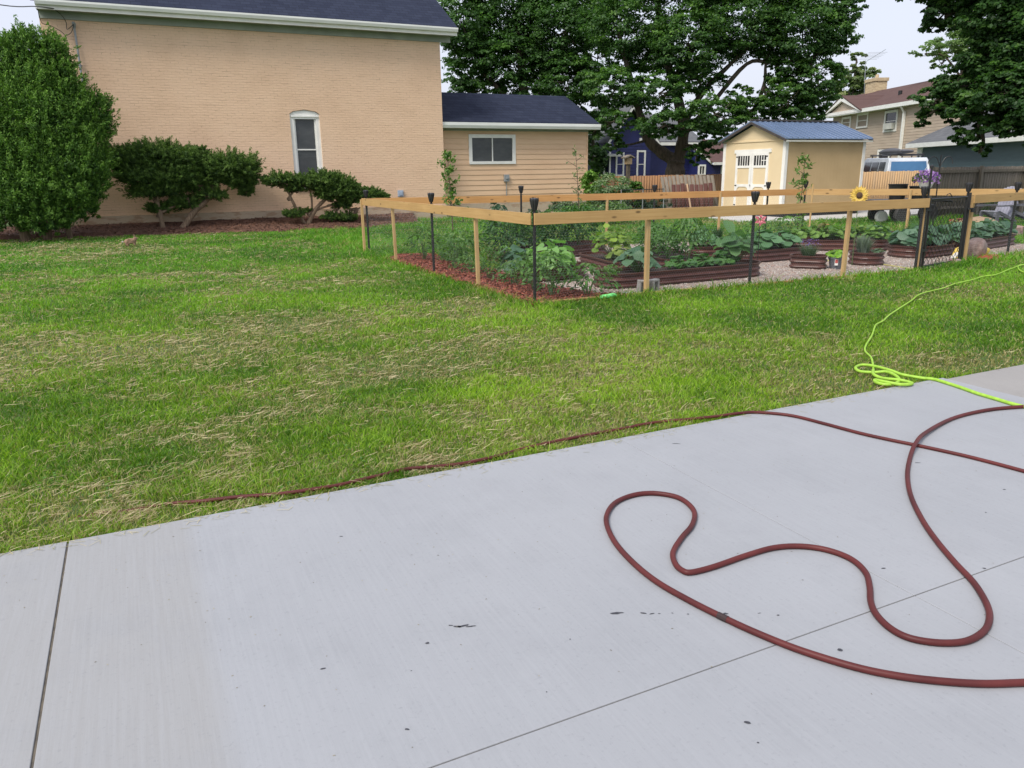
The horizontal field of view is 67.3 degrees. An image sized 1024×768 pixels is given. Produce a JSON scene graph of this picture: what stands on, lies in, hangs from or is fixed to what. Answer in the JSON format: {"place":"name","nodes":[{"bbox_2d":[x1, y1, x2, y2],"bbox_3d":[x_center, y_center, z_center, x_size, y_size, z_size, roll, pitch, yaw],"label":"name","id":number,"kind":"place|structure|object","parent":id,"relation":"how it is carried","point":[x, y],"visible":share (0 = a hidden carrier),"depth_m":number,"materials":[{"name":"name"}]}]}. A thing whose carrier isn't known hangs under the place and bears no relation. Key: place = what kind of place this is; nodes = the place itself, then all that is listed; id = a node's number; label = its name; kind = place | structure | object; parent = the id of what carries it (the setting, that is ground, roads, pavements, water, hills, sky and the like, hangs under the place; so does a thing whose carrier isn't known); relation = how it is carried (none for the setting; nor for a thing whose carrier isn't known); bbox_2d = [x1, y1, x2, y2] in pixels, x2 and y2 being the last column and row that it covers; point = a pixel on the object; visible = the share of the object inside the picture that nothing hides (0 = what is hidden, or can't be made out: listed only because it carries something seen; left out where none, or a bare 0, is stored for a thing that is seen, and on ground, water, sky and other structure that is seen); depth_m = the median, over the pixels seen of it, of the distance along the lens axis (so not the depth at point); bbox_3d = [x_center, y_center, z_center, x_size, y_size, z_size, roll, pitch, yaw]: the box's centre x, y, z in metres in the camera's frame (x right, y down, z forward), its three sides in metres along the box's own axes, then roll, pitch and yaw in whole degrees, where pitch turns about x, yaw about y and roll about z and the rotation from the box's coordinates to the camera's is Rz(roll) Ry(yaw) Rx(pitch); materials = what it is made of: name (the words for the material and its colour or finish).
{"place":"outdoors","nodes":[
{"label":"outdoors","id":0,"kind":"place"},
{"bbox_2d":[0,0,996,163],"label":"sky","id":1,"kind":"structure","parent":0,"point":[892,26],"materials":[{"name":"white"}]},
{"bbox_2d":[0,378,1023,767],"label":"driveway","id":2,"kind":"structure","parent":0,"point":[156,660],"depth_m":2.92,"materials":[{"name":"concrete"}]},
{"bbox_2d":[2,380,933,554],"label":"edge clippings","id":3,"kind":"object","parent":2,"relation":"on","point":[419,479],"visible":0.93,"depth_m":4.10,"materials":[{"name":"plant"}]},
{"bbox_2d":[30,544,1017,767],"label":"driveway joint","id":4,"kind":"object","parent":2,"relation":"on","point":[43,694],"visible":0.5,"depth_m":2.62,"materials":[{"name":"grey concrete"}]},
{"bbox_2d":[604,405,1023,687],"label":"garden hose","id":5,"kind":"object","parent":2,"relation":"on","point":[983,631],"visible":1,"depth_m":3.04,"materials":[{"name":"red rubber"}]},
{"bbox_2d":[854,363,1022,405],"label":"expanding hose","id":6,"kind":"object","parent":2,"relation":"on","point":[881,380],"visible":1,"depth_m":5.95,"materials":[{"name":"fabric"}]},
{"bbox_2d":[0,208,1023,553],"bbox_3d":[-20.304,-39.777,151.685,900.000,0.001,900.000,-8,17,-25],"label":"ground","id":7,"kind":"structure","parent":0,"point":[344,386],"depth_m":7.10,"materials":[{"name":"green plant"}]},
{"bbox_2d":[0,14,121,241],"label":"arborvitae","id":8,"kind":"object","parent":7,"relation":"on","point":[57,120],"visible":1,"depth_m":20.24,"materials":[{"name":"green plant"}]},
{"bbox_2d":[0,213,416,239],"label":"mulch bed","id":9,"kind":"object","parent":7,"relation":"on","point":[194,233],"visible":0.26,"depth_m":23.09,"materials":[{"name":"brown soil"}]},
{"bbox_2d":[108,135,207,227],"bbox_3d":[-10.701,-6.066,23.359,3.103,2.903,1.827,-8,17,-25],"label":"juniper","id":10,"kind":"object","parent":9,"relation":"on","point":[153,171],"visible":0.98,"depth_m":22.89,"materials":[{"name":"green plant"}]},
{"bbox_2d":[0,213,414,235],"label":"brown chips","id":11,"kind":"object","parent":9,"relation":"on","point":[231,220],"visible":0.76,"depth_m":24.12,"materials":[{"name":"wood"}]},
{"bbox_2d":[180,144,265,227],"bbox_3d":[-9.066,-6.109,24.056,2.885,2.690,1.768,-8,17,-25],"label":"juniper","id":12,"kind":"object","parent":9,"relation":"on","point":[240,172],"visible":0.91,"depth_m":23.75,"materials":[{"name":"green plant"}]},
{"bbox_2d":[259,166,390,223],"bbox_3d":[-6.061,-6.132,25.240,4.262,1.966,1.348,-8,17,-25],"label":"juniper","id":13,"kind":"object","parent":9,"relation":"on","point":[342,190],"visible":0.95,"depth_m":24.96,"materials":[{"name":"green plant"}]},
{"bbox_2d":[33,0,600,224],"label":"brick house","id":14,"kind":"structure","parent":7,"relation":"on","point":[342,86],"depth_m":25.46,"materials":[{"name":"brick"}]},
{"bbox_2d":[290,110,322,175],"bbox_3d":[-6.871,-7.837,25.810,1.100,2.535,0.240,-8,17,-25],"label":"window","id":15,"kind":"structure","parent":14,"relation":"in","point":[305,125],"depth_m":25.78,"materials":[{"name":"white paint"}]},
{"bbox_2d":[468,134,515,163],"bbox_3d":[-0.752,-8.907,29.209,1.940,1.080,0.120,-8,17,-25],"label":"window","id":16,"kind":"structure","parent":14,"relation":"in","point":[483,148],"depth_m":29.19,"materials":[{"name":"white paint"}]},
{"bbox_2d":[437,149,462,247],"bbox_3d":[-1.248,-3.673,15.742,0.533,2.157,0.469,-8,17,-25],"label":"climbing plant","id":17,"kind":"object","parent":7,"relation":"on","point":[450,168],"visible":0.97,"depth_m":15.56,"materials":[{"name":"green plant"}]},
{"bbox_2d":[389,254,617,304],"bbox_3d":[-0.567,-1.900,13.123,1.600,0.050,7.000,-8,17,-25],"label":"mulch strip","id":18,"kind":"object","parent":7,"relation":"on","point":[504,286],"visible":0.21,"depth_m":11.09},
{"bbox_2d":[402,226,442,258],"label":"tomato plant","id":19,"kind":"object","parent":18,"relation":"on","point":[420,242],"visible":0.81,"depth_m":14.78,"materials":[{"name":"green plant"}]},
{"bbox_2d":[437,239,471,267],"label":"tomato plant","id":20,"kind":"object","parent":18,"relation":"on","point":[451,248],"visible":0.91,"depth_m":13.46,"materials":[{"name":"green plant"}]},
{"bbox_2d":[431,233,485,261],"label":"tomato plant","id":21,"kind":"object","parent":18,"relation":"on","point":[449,238],"visible":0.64,"depth_m":14.23,"materials":[{"name":"green plant"}]},
{"bbox_2d":[387,252,626,303],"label":"mulch chips","id":22,"kind":"object","parent":18,"relation":"on","point":[484,279],"visible":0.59,"depth_m":11.83,"materials":[{"name":"wood"}]},
{"bbox_2d":[469,246,504,278],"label":"tomato plant","id":23,"kind":"object","parent":22,"relation":"on","point":[489,248],"visible":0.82,"depth_m":12.03,"materials":[{"name":"green plant"}]},
{"bbox_2d":[487,259,538,283],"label":"tomato plant","id":24,"kind":"object","parent":22,"relation":"on","point":[503,276],"visible":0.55,"depth_m":11.38,"materials":[{"name":"green plant"}]},
{"bbox_2d":[497,238,529,272],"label":"squash plant","id":25,"kind":"object","parent":22,"relation":"on","point":[515,250],"visible":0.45,"depth_m":12.04,"materials":[{"name":"green plant"}]},
{"bbox_2d":[505,252,561,289],"bbox_3d":[0.310,-1.585,10.824,0.788,0.599,0.774,-4,16,-11],"label":"tomato plant","id":26,"kind":"object","parent":22,"relation":"on","point":[522,262],"visible":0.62,"depth_m":10.74,"materials":[{"name":"green plant"}]},
{"bbox_2d":[554,263,621,293],"bbox_3d":[1.086,-1.411,10.412,1.000,0.467,0.937,-11,19,-34],"label":"tomato plant","id":27,"kind":"object","parent":22,"relation":"on","point":[598,272],"visible":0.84,"depth_m":10.33,"materials":[{"name":"green plant"}]},
{"bbox_2d":[530,197,538,300],"bbox_3d":[0.284,-1.648,9.695,0.113,1.361,0.113,13,20,40],"label":"torch light","id":28,"kind":"object","parent":18,"relation":"on","point":[534,203],"visible":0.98,"depth_m":9.65,"materials":[{"name":"black metal"}]},
{"bbox_2d":[521,249,579,294],"bbox_3d":[0.522,-1.472,10.284,0.790,0.667,0.804,-11,18,-32],"label":"tomato plant","id":29,"kind":"object","parent":18,"relation":"on","point":[565,264],"visible":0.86,"depth_m":10.17,"materials":[{"name":"green plant"}]},
{"bbox_2d":[0,220,1023,552],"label":"dry straw","id":30,"kind":"object","parent":7,"relation":"on","point":[242,444],"visible":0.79,"depth_m":6.64,"materials":[{"name":"beige plant"}]},
{"bbox_2d":[1,233,1023,512],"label":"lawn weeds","id":31,"kind":"object","parent":7,"relation":"on","point":[413,379],"visible":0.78,"depth_m":6.26,"materials":[{"name":"green plant"}]},
{"bbox_2d":[437,0,620,119],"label":"shade tree","id":32,"kind":"object","parent":7,"relation":"on","point":[531,44],"visible":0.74,"depth_m":38.92,"materials":[{"name":"green plant"}]},
{"bbox_2d":[68,411,1023,517],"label":"garden hose","id":33,"kind":"object","parent":7,"relation":"on","point":[224,498],"visible":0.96,"depth_m":4.47,"materials":[{"name":"red rubber"}]},
{"bbox_2d":[486,240,605,261],"bbox_3d":[0.736,-2.625,15.249,3.040,0.222,0.890,-15,21,-42],"label":"raised bed","id":34,"kind":"object","parent":7,"relation":"on","point":[584,246],"visible":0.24,"depth_m":15.40,"materials":[{"name":"brown metal"}]},
{"bbox_2d":[478,220,539,251],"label":"pepper bush","id":35,"kind":"object","parent":34,"relation":"on","point":[497,225],"visible":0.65,"depth_m":14.18,"materials":[{"name":"green plant"}]},
{"bbox_2d":[504,211,563,248],"bbox_3d":[0.334,-2.951,14.880,1.229,0.742,1.245,10,19,34],"label":"pepper bush","id":36,"kind":"object","parent":34,"relation":"on","point":[542,233],"visible":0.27,"depth_m":14.69,"materials":[{"name":"green plant"}]},
{"bbox_2d":[528,208,587,246],"bbox_3d":[0.899,-3.075,15.217,1.229,0.788,1.245,-13,19,-37],"label":"pepper bush","id":37,"kind":"object","parent":34,"relation":"on","point":[549,210],"visible":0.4,"depth_m":15.08,"materials":[{"name":"green plant"}]},
{"bbox_2d":[552,205,603,244],"bbox_3d":[1.378,-3.245,15.724,1.245,0.835,1.229,-7,17,-22],"label":"pepper bush","id":38,"kind":"object","parent":34,"relation":"on","point":[592,224],"visible":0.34,"depth_m":15.60,"materials":[{"name":"green plant"}]},
{"bbox_2d":[579,169,608,208],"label":"bush","id":39,"kind":"object","parent":7,"relation":"on","point":[588,177],"visible":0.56,"depth_m":27.90,"materials":[{"name":"green plant"}]},
{"bbox_2d":[588,108,616,174],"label":"slim tree","id":40,"kind":"object","parent":7,"relation":"on","point":[595,164],"visible":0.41,"depth_m":48.83,"materials":[{"name":"green plant"}]},
{"bbox_2d":[576,200,634,222],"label":"bush","id":41,"kind":"object","parent":7,"relation":"on","point":[615,206],"visible":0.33,"depth_m":23.75,"materials":[{"name":"green plant"}]},
{"bbox_2d":[588,172,634,208],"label":"bush","id":42,"kind":"object","parent":7,"relation":"on","point":[619,187],"visible":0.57,"depth_m":26.60,"materials":[{"name":"green plant"}]},
{"bbox_2d":[588,174,721,208],"bbox_3d":[7.548,-8.632,34.453,10.000,1.432,0.160,-8,17,-25],"label":"cedar fence","id":43,"kind":"object","parent":7,"relation":"on","point":[647,182],"visible":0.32,"depth_m":33.65,"materials":[{"name":"brown wood"}]},
{"bbox_2d":[660,175,717,207],"bbox_3d":[6.681,-7.096,28.862,2.277,1.463,0.530,3,16,13],"label":"fence panel","id":44,"kind":"object","parent":7,"relation":"on","point":[688,182],"visible":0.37,"depth_m":28.91,"materials":[{"name":"wood"}]},
{"bbox_2d":[360,189,1023,302],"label":"garden fence","id":45,"kind":"object","parent":7,"relation":"on","point":[423,204],"visible":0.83,"depth_m":11.86,"materials":[{"name":"brown wood"}]},
{"bbox_2d":[919,165,976,267],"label":"garden gate","id":46,"kind":"structure","parent":45,"relation":"attached to","point":[967,208],"depth_m":12.90,"materials":[{"name":"black metal"}]},
{"bbox_2d":[671,183,712,207],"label":"red boards","id":47,"kind":"object","parent":7,"relation":"on","point":[681,201],"visible":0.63,"depth_m":28.21,"materials":[{"name":"red wood"}]},
{"bbox_2d":[577,0,868,174],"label":"maple tree","id":48,"kind":"object","parent":7,"relation":"on","point":[663,54],"visible":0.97,"depth_m":33.18,"materials":[{"name":"green plant"}]},
{"bbox_2d":[501,242,1023,292],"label":"gravel bed","id":49,"kind":"object","parent":7,"relation":"on","point":[856,271],"visible":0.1,"depth_m":12.76,"materials":[{"name":"grey gravel"}]},
{"bbox_2d":[513,261,585,281],"bbox_3d":[0.583,-1.792,12.233,1.240,0.222,0.790,-8,17,-25],"label":"raised bed","id":50,"kind":"object","parent":49,"relation":"on","point":[578,263],"visible":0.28,"depth_m":11.94,"materials":[{"name":"brown metal"}]},
{"bbox_2d":[514,239,576,269],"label":"squash plant","id":51,"kind":"object","parent":50,"relation":"on","point":[564,249],"visible":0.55,"depth_m":11.97,"materials":[{"name":"green plant"}]},
{"bbox_2d":[579,251,643,269],"bbox_3d":[1.696,-2.068,13.177,0.640,0.222,1.940,-5,16,-15],"label":"raised bed","id":52,"kind":"object","parent":49,"relation":"on","point":[601,262],"visible":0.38,"depth_m":13.20,"materials":[{"name":"brown metal"}]},
{"bbox_2d":[591,221,632,258],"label":"bean plant","id":53,"kind":"object","parent":52,"relation":"in","point":[621,237],"visible":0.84,"depth_m":12.97,"materials":[{"name":"green plant"}]},
{"bbox_2d":[593,259,760,288],"bbox_3d":[2.562,-1.690,11.757,2.990,0.222,0.660,-8,17,-25],"label":"raised bed","id":54,"kind":"object","parent":49,"relation":"on","point":[674,275],"visible":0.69,"depth_m":11.51,"materials":[{"name":"brown metal"}]},
{"bbox_2d":[613,246,662,271],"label":"broccoli plant","id":55,"kind":"object","parent":54,"relation":"in","point":[636,256],"visible":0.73,"depth_m":11.26,"materials":[{"name":"green plant"}]},
{"bbox_2d":[663,255,697,268],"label":"strawberry plant","id":56,"kind":"object","parent":54,"relation":"on","point":[672,263],"visible":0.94,"depth_m":11.61,"materials":[{"name":"green plant"}]},
{"bbox_2d":[687,253,722,266],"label":"strawberry plant","id":57,"kind":"object","parent":54,"relation":"on","point":[702,263],"visible":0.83,"depth_m":11.83,"materials":[{"name":"green plant"}]},
{"bbox_2d":[713,220,755,261],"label":"zucchini plant","id":58,"kind":"object","parent":54,"relation":"on","point":[725,240],"visible":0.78,"depth_m":12.01,"materials":[{"name":"green plant"}]},
{"bbox_2d":[650,247,704,263],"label":"raised bed","id":59,"kind":"object","parent":49,"relation":"on","point":[659,259],"visible":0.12,"depth_m":13.46,"materials":[{"name":"brown metal"}]},
{"bbox_2d":[633,223,675,253],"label":"pepper plant","id":60,"kind":"object","parent":59,"relation":"on","point":[656,230],"visible":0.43,"depth_m":13.69,"materials":[{"name":"green plant"}]},
{"bbox_2d":[650,229,688,258],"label":"pepper plant","id":61,"kind":"object","parent":59,"relation":"on","point":[666,245],"visible":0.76,"depth_m":12.98,"materials":[{"name":"green plant"}]},
{"bbox_2d":[666,218,713,259],"bbox_3d":[2.970,-2.441,12.861,0.802,0.774,0.810,3,16,15],"label":"pepper plant","id":62,"kind":"object","parent":59,"relation":"on","point":[683,224],"visible":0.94,"depth_m":12.74,"materials":[{"name":"green plant"}]},
{"bbox_2d":[748,191,759,282],"bbox_3d":[3.463,-2.079,11.091,0.113,1.361,0.113,-2,15,-3],"label":"torch light","id":63,"kind":"object","parent":49,"relation":"on","point":[755,195],"visible":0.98,"depth_m":11.05,"materials":[{"name":"black plastic"}]},
{"bbox_2d":[727,244,804,262],"bbox_3d":[4.726,-2.440,14.365,1.690,0.222,0.820,-9,17,-27],"label":"raised bed","id":64,"kind":"object","parent":49,"relation":"on","point":[763,256],"visible":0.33,"depth_m":13.97,"materials":[{"name":"brown metal"}]},
{"bbox_2d":[748,229,784,249],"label":"squash plant","id":65,"kind":"object","parent":64,"relation":"on","point":[768,239],"visible":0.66,"depth_m":13.99,"materials":[{"name":"green plant"}]},
{"bbox_2d":[766,229,801,248],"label":"squash plant","id":66,"kind":"object","parent":64,"relation":"on","point":[785,244],"visible":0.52,"depth_m":14.26,"materials":[{"name":"green plant"}]},
{"bbox_2d":[788,153,813,228],"bbox_3d":[6.503,-4.173,17.397,0.488,2.023,0.516,-8,17,-25],"label":"fruit sapling","id":67,"kind":"object","parent":49,"relation":"on","point":[804,175],"visible":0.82,"depth_m":17.25,"materials":[{"name":"green plant"}]},
{"bbox_2d":[789,253,827,269],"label":"raised bed","id":68,"kind":"object","parent":49,"relation":"on","point":[798,259],"visible":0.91,"depth_m":12.86,"materials":[{"name":"brown metal"}]},
{"bbox_2d":[786,237,888,250],"bbox_3d":[6.715,-2.900,15.928,2.040,0.222,0.840,3,16,12],"label":"raised bed","id":69,"kind":"object","parent":49,"relation":"on","point":[832,246],"visible":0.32,"depth_m":15.57,"materials":[{"name":"brown metal"}]},
{"bbox_2d":[819,225,844,239],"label":"lettuce plant","id":70,"kind":"object","parent":69,"relation":"on","point":[833,234],"visible":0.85,"depth_m":15.73,"materials":[{"name":"green plant"}]},
{"bbox_2d":[849,185,868,261],"bbox_3d":[5.870,-2.690,13.120,0.325,1.354,0.058,1,16,8],"label":"sunflower ornament","id":71,"kind":"object","parent":49,"relation":"on","point":[859,193],"visible":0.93,"depth_m":12.98,"materials":[{"name":"yellow ceramic"}]},
{"bbox_2d":[848,250,885,265],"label":"raised bed","id":72,"kind":"object","parent":49,"relation":"on","point":[866,258],"visible":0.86,"depth_m":13.19,"materials":[{"name":"brown metal"}]},
{"bbox_2d":[853,233,876,252],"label":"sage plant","id":73,"kind":"object","parent":72,"relation":"in","point":[861,242],"visible":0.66,"depth_m":13.26,"materials":[{"name":"green plant"}]},
{"bbox_2d":[887,241,954,257],"bbox_3d":[7.794,-2.566,14.660,1.490,0.222,0.840,-11,18,-32],"label":"raised bed","id":74,"kind":"object","parent":49,"relation":"on","point":[898,249],"visible":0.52,"depth_m":14.28,"materials":[{"name":"brown metal"}]},
{"bbox_2d":[888,227,932,246],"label":"cabbage plant","id":75,"kind":"object","parent":74,"relation":"on","point":[902,238],"visible":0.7,"depth_m":14.20,"materials":[{"name":"green plant"}]},
{"bbox_2d":[914,186,928,266],"bbox_3d":[6.596,-2.498,12.445,0.113,1.361,0.113,13,20,40],"label":"torch light","id":76,"kind":"object","parent":49,"relation":"on","point":[924,190],"visible":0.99,"depth_m":12.42,"materials":[{"name":"black plastic"}]},
{"bbox_2d":[928,155,952,245],"bbox_3d":[7.937,-3.338,14.444,0.464,1.840,0.022,-1,15,1],"label":"shepherd hook","id":77,"kind":"object","parent":49,"relation":"on","point":[940,164],"visible":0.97,"depth_m":14.26,"materials":[{"name":"black metal"}]},
{"bbox_2d":[912,164,940,187],"bbox_3d":[7.710,-3.878,14.296,0.482,0.454,0.505,-8,17,-25],"label":"hanging basket","id":78,"kind":"object","parent":77,"relation":"hanging from","point":[921,178],"visible":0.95,"depth_m":14.22,"materials":[{"name":"purple plant"}]},
{"bbox_2d":[967,237,987,258],"bbox_3d":[8.361,-2.445,13.893,0.413,0.389,0.338,-12,19,-36],"label":"boulder","id":79,"kind":"object","parent":49,"relation":"on","point":[981,245],"visible":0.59,"depth_m":13.75,"materials":[{"name":"beige stone"}]},
{"bbox_2d":[951,233,1016,250],"bbox_3d":[9.690,-2.954,15.966,2.340,0.222,0.740,-12,19,-36],"label":"raised bed","id":80,"kind":"object","parent":49,"relation":"on","point":[1002,239],"visible":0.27,"depth_m":15.76,"materials":[{"name":"brown metal"}]},
{"bbox_2d":[944,221,982,241],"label":"cabbage plant","id":81,"kind":"object","parent":80,"relation":"on","point":[979,234],"visible":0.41,"depth_m":15.17,"materials":[{"name":"green plant"}]},
{"bbox_2d":[823,52,881,101],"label":"birch tree","id":82,"kind":"object","parent":7,"relation":"on","point":[856,82],"visible":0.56,"depth_m":70.12,"materials":[{"name":"green plant"}]},
{"bbox_2d":[862,171,919,198],"bbox_3d":[15.338,-7.988,31.627,5.704,1.472,0.160,-8,17,-25],"label":"pine fence","id":83,"kind":"object","parent":7,"relation":"on","point":[877,180],"visible":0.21,"depth_m":31.43,"materials":[{"name":"brown wood"}]},
{"bbox_2d":[840,198,952,222],"bbox_3d":[11.418,-5.189,23.129,4.102,0.700,1.460,-4,16,-11],"label":"utility trailer","id":84,"kind":"object","parent":7,"relation":"on","point":[893,214],"visible":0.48,"depth_m":22.64,"materials":[{"name":"black metal"}]},
{"bbox_2d":[863,154,929,171],"bbox_3d":[18.420,-10.071,37.639,2.000,2.196,5.200,1,15,6],"label":"van","id":85,"kind":"object","parent":7,"relation":"on","point":[896,164],"visible":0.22,"depth_m":35.31,"materials":[{"name":"white paint"}]},
{"bbox_2d":[823,49,974,159],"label":"tan house","id":86,"kind":"structure","parent":7,"relation":"on","point":[880,113],"depth_m":47.69,"materials":[{"name":"beige paint"}]},
{"bbox_2d":[882,109,898,131],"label":"window","id":87,"kind":"structure","parent":86,"relation":"in","point":[891,117],"depth_m":46.12,"materials":[{"name":"white paint"}]},
{"bbox_2d":[864,264,1023,368],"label":"thin hose","id":88,"kind":"object","parent":7,"relation":"on","point":[869,339],"visible":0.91,"depth_m":9.09,"materials":[{"name":"rubber"}]},
{"bbox_2d":[908,10,991,74],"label":"locust tree","id":89,"kind":"object","parent":7,"relation":"on","point":[955,46],"visible":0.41,"depth_m":47.31,"materials":[{"name":"green plant"}]},
{"bbox_2d":[895,0,1023,157],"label":"maple tree","id":90,"kind":"object","parent":7,"relation":"on","point":[990,62],"visible":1,"depth_m":21.18,"materials":[{"name":"green plant"}]},
{"bbox_2d":[929,166,1023,215],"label":"weathered fence","id":91,"kind":"object","parent":7,"relation":"on","point":[992,177],"visible":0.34,"depth_m":26.13,"materials":[{"name":"grey wood"}]},
{"bbox_2d":[976,186,1021,221],"bbox_3d":[13.435,-4.889,21.220,0.880,1.078,0.720,-6,16,-19],"label":"lawn chair","id":92,"kind":"object","parent":7,"relation":"on","point":[998,208],"visible":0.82,"depth_m":21.24,"materials":[{"name":"grey plastic"}]},
{"bbox_2d":[588,105,723,176],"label":"blue house","id":93,"kind":"structure","parent":0,"point":[646,161],"depth_m":51.63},
{"bbox_2d":[765,215,807,231],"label":"bean plant","id":94,"kind":"object","parent":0,"point":[789,217],"visible":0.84,"depth_m":17.22,"materials":[{"name":"green plant"}]},
{"bbox_2d":[708,209,918,222],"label":"shed slab","id":95,"kind":"structure","parent":0,"point":[862,214],"depth_m":26.10,"materials":[{"name":"concrete"}]},
{"bbox_2d":[717,119,872,216],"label":"garden shed","id":96,"kind":"structure","parent":95,"relation":"on","point":[758,154],"depth_m":26.56,"materials":[{"name":"paint"}]},
{"bbox_2d":[733,153,751,205],"bbox_3d":[8.199,-7.178,27.374,0.050,1.970,0.795,-8,17,-25],"label":"door","id":97,"kind":"structure","parent":96,"relation":"in","point":[743,160],"depth_m":27.33,"materials":[{"name":"white paint"}]},
{"bbox_2d":[749,152,769,204],"bbox_3d":[8.550,-6.990,26.674,0.050,1.970,0.795,-8,17,-25],"label":"door","id":98,"kind":"structure","parent":96,"relation":"in","point":[760,161],"depth_m":26.59,"materials":[{"name":"white paint"}]},
{"bbox_2d":[905,111,1023,167],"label":"teal garage","id":99,"kind":"structure","parent":0,"point":[1007,151],"depth_m":36.50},
{"bbox_2d":[949,364,1023,397],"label":"side pavement","id":100,"kind":"structure","parent":0,"point":[1008,380],"depth_m":6.03,"materials":[{"name":"concrete"}]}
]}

